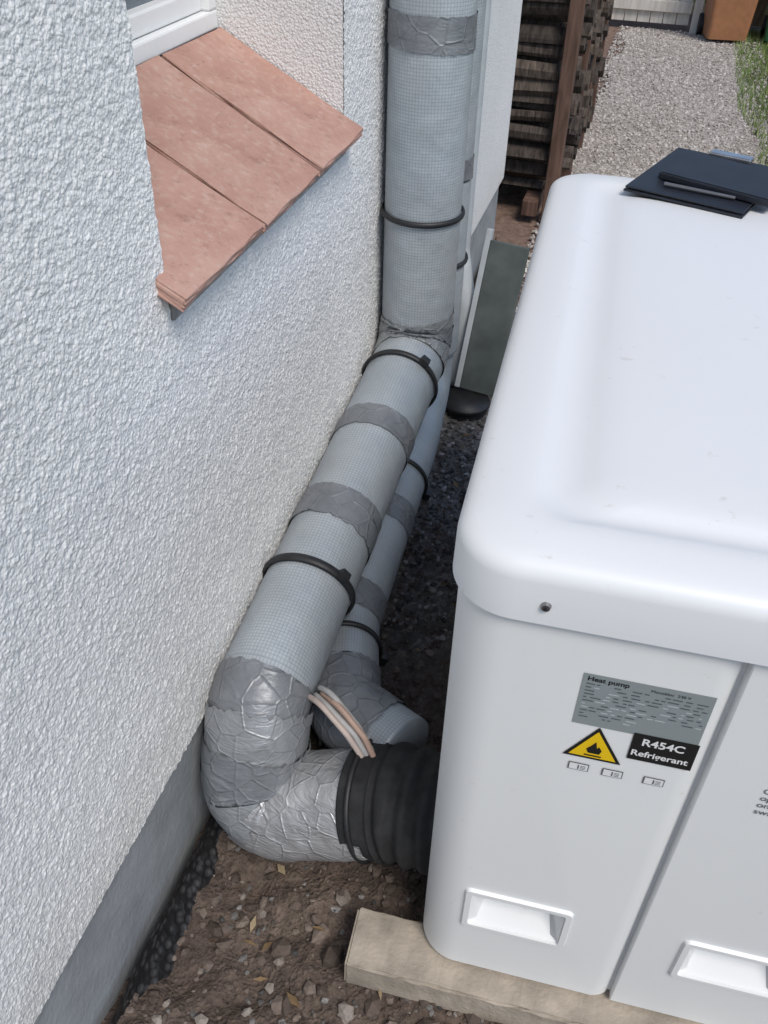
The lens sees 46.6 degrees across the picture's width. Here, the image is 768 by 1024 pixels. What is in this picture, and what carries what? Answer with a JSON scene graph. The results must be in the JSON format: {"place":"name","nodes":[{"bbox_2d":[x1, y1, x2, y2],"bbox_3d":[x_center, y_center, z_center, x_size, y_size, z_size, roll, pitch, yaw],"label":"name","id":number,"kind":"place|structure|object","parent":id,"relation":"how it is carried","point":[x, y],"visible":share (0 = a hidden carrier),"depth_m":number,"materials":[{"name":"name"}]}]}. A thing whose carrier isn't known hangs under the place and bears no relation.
{"place":"outdoors","nodes":[
{"label":"outdoors","id":0,"kind":"place"},
{"bbox_2d":[127,0,200,39],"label":"window sash bottom","id":1,"kind":"object","parent":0,"point":[148,17],"depth_m":1.47,"materials":[{"name":"white plastic"}]},
{"bbox_2d":[125,0,152,9],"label":"window glass","id":2,"kind":"object","parent":1,"relation":"in","point":[130,4],"depth_m":1.44,"materials":[{"name":"grey glass"}]},
{"bbox_2d":[132,9,217,66],"bbox_3d":[-0.440,-0.690,1.370,0.070,0.032,0.726,12,41,12],"label":"window frame bottom","id":3,"kind":"object","parent":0,"point":[164,39],"depth_m":1.50,"materials":[{"name":"white plastic"}]},
{"bbox_2d":[101,0,767,1023],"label":"ground","id":4,"kind":"structure","parent":0,"point":[513,226],"depth_m":1.65,"materials":[{"name":"soil"}]},
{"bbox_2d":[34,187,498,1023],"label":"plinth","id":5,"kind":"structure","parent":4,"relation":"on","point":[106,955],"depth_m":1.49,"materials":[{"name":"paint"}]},
{"bbox_2d":[181,0,344,114],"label":"wall","id":6,"kind":"structure","parent":5,"relation":"on","point":[302,42],"depth_m":1.62,"materials":[{"name":"paint"}]},
{"bbox_2d":[0,0,389,1023],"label":"render coat","id":7,"kind":"object","parent":6,"relation":"attached to","point":[158,466],"visible":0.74,"depth_m":1.16,"materials":[{"name":"paint"}]},
{"bbox_2d":[168,152,345,320],"bbox_3d":[-0.291,-0.564,1.417,0.246,0.176,0.724,12,41,12],"label":"sill bed","id":8,"kind":"object","parent":7,"relation":"attached to","point":[175,313],"visible":0.15,"depth_m":1.31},
{"bbox_2d":[146,144,264,311],"bbox_3d":[-0.346,-0.422,1.200,0.318,0.022,0.255,33,42,-7],"label":"sill tile","id":9,"kind":"object","parent":8,"relation":"on","point":[207,235],"visible":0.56,"depth_m":1.22,"materials":[{"name":"ceramic"}]},
{"bbox_2d":[136,55,319,233],"bbox_3d":[-0.274,-0.579,1.393,0.318,0.022,0.243,33,41,-8],"label":"sill tile","id":10,"kind":"object","parent":8,"relation":"on","point":[211,141],"visible":0.7,"depth_m":1.39,"materials":[{"name":"ceramic"}]},
{"bbox_2d":[162,27,362,176],"bbox_3d":[-0.204,-0.729,1.577,0.318,0.022,0.235,33,41,-7],"label":"sill tile","id":11,"kind":"object","parent":8,"relation":"on","point":[276,103],"visible":0.88,"depth_m":1.56,"materials":[{"name":"ceramic"}]},
{"bbox_2d":[310,0,486,748],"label":"insulated pipe","id":12,"kind":"object","parent":6,"relation":"attached to","point":[350,677],"visible":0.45,"depth_m":1.90,"materials":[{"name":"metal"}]},
{"bbox_2d":[450,0,491,385],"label":"downpipe","id":13,"kind":"object","parent":6,"relation":"attached to","point":[467,292],"visible":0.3,"depth_m":2.72,"materials":[{"name":"white metal"}]},
{"bbox_2d":[471,0,522,234],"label":"wall","id":14,"kind":"structure","parent":5,"relation":"on","point":[504,25],"depth_m":3.25,"materials":[{"name":"paint"}]},
{"bbox_2d":[110,236,496,1023],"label":"drainage membrane","id":15,"kind":"object","parent":4,"relation":"on","point":[158,954],"visible":0.09,"depth_m":1.60,"materials":[{"name":"black plastic"}]},
{"bbox_2d":[117,491,500,1023],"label":"soil clods","id":16,"kind":"object","parent":4,"relation":"on","point":[153,995],"visible":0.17,"depth_m":1.64,"materials":[{"name":"brown soil"}]},
{"bbox_2d":[162,672,488,1023],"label":"grit","id":17,"kind":"object","parent":4,"relation":"on","point":[242,958],"visible":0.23,"depth_m":1.58,"materials":[{"name":"gravel"}]},
{"bbox_2d":[200,0,477,861],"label":"insulated pipe","id":18,"kind":"object","parent":4,"relation":"on","point":[269,780],"visible":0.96,"depth_m":1.75,"materials":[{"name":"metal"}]},
{"bbox_2d":[335,738,440,874],"bbox_3d":[0.037,0.505,1.559,0.218,0.237,0.232,12,41,12],"label":"rubber pipe connector","id":19,"kind":"object","parent":18,"relation":"attached to","point":[385,803],"visible":0.65,"depth_m":1.48,"materials":[{"name":"black rubber"}]},
{"bbox_2d":[308,685,375,757],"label":"sensor cables","id":20,"kind":"object","parent":19,"relation":"attached to","point":[322,699],"visible":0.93,"depth_m":1.52,"materials":[{"name":"white plastic"}]},
{"bbox_2d":[207,424,478,1007],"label":"leaf litter","id":21,"kind":"object","parent":4,"relation":"on","point":[291,997],"visible":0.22,"depth_m":1.59,"materials":[{"name":"brown plant"}]},
{"bbox_2d":[206,864,480,1023],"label":"rubble","id":22,"kind":"object","parent":4,"relation":"on","point":[281,1004],"visible":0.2,"depth_m":1.59,"materials":[{"name":"stone"}]},
{"bbox_2d":[303,913,438,1023],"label":"rubble","id":23,"kind":"object","parent":4,"relation":"on","point":[331,956],"visible":1,"depth_m":1.50,"materials":[{"name":"stone"}]},
{"bbox_2d":[379,313,515,641],"bbox_3d":[0.544,-0.098,2.618,1.080,0.066,2.095,12,41,12],"label":"grit","id":24,"kind":"object","parent":4,"relation":"on","point":[415,549],"visible":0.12,"depth_m":2.38,"materials":[{"name":"gravel"}]},
{"bbox_2d":[445,387,489,421],"bbox_3d":[0.262,-0.336,2.880,0.156,0.065,0.156,12,41,12],"label":"drain gully","id":25,"kind":"object","parent":4,"relation":"on","point":[465,404],"visible":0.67,"depth_m":2.84,"materials":[{"name":"black plastic"}]},
{"bbox_2d":[454,228,529,396],"bbox_3d":[0.337,-0.614,2.783,0.138,0.500,0.024,19,26,16],"label":"leaning board","id":26,"kind":"object","parent":4,"relation":"on","point":[500,275],"visible":0.89,"depth_m":2.77,"materials":[{"name":"grey wood"}]},
{"bbox_2d":[344,907,702,1023],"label":"concrete bearer","id":27,"kind":"object","parent":4,"relation":"on","point":[395,955],"visible":0.59,"depth_m":1.45,"materials":[{"name":"beige concrete"}]},
{"bbox_2d":[498,0,613,222],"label":"firewood stack","id":28,"kind":"object","parent":4,"relation":"on","point":[560,64],"visible":0.68,"depth_m":3.91,"materials":[{"name":"brown wood"}]},
{"bbox_2d":[611,0,704,33],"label":"garden gate","id":29,"kind":"structure","parent":4,"relation":"on","point":[671,9],"depth_m":7.33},
{"bbox_2d":[750,0,767,26],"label":"timber fence","id":30,"kind":"object","parent":4,"relation":"on","point":[759,14],"visible":0.03,"depth_m":7.42,"materials":[{"name":"brown wood"}]},
{"bbox_2d":[760,15,767,40],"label":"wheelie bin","id":31,"kind":"object","parent":4,"relation":"on","point":[764,29],"visible":0.89,"depth_m":7.19,"materials":[{"name":"plastic"}]},
{"bbox_2d":[513,25,767,320],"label":"gravel path","id":32,"kind":"structure","parent":0,"point":[680,138],"depth_m":5.55,"materials":[{"name":"grey gravel"}]},
{"bbox_2d":[696,0,758,40],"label":"wheelie bin","id":33,"kind":"object","parent":32,"relation":"on","point":[725,20],"visible":0.99,"depth_m":6.96,"materials":[{"name":"plastic"}]},
{"bbox_2d":[732,25,767,165],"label":"grass","id":34,"kind":"structure","parent":0,"point":[752,57],"depth_m":6.14,"materials":[{"name":"green plant"}]},
{"bbox_3d":[0.763,0.167,2.242,1.164,0.076,0.103,10,40,10],"label":"concrete bearer","id":35,"kind":"object","parent":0,"visible":0},
{"bbox_2d":[423,174,767,1023],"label":"heat pump","id":36,"kind":"object","parent":35,"relation":"on","point":[601,816],"visible":1,"depth_m":1.10,"materials":[{"name":"metal"}]},
{"bbox_2d":[623,147,767,217],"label":"clipboard","id":37,"kind":"object","parent":36,"relation":"on","point":[649,183],"visible":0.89,"depth_m":1.66,"materials":[{"name":"black plastic"},{"name":"metal"}]},
{"bbox_2d":[664,182,735,199],"bbox_3d":[0.579,-0.590,1.637,0.130,0.008,0.008,21,43,22],"label":"pen","id":38,"kind":"object","parent":37,"relation":"on","point":[678,186],"visible":1,"depth_m":1.64,"materials":[{"name":"silver metal"}]},
{"bbox_2d":[658,152,767,206],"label":"notebook","id":39,"kind":"object","parent":37,"relation":"on","point":[744,182],"visible":1,"depth_m":1.67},
{"bbox_3d":[-0.466,-1.067,1.073,0.005,0.980,0.626,12,41,12],"label":"window","id":40,"kind":"object","parent":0,"visible":0},
{"bbox_2d":[200,0,215,10],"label":"window frame side","id":41,"kind":"object","parent":40,"relation":"attached to","point":[207,5],"depth_m":1.60,"materials":[{"name":"white plastic"}]}
]}

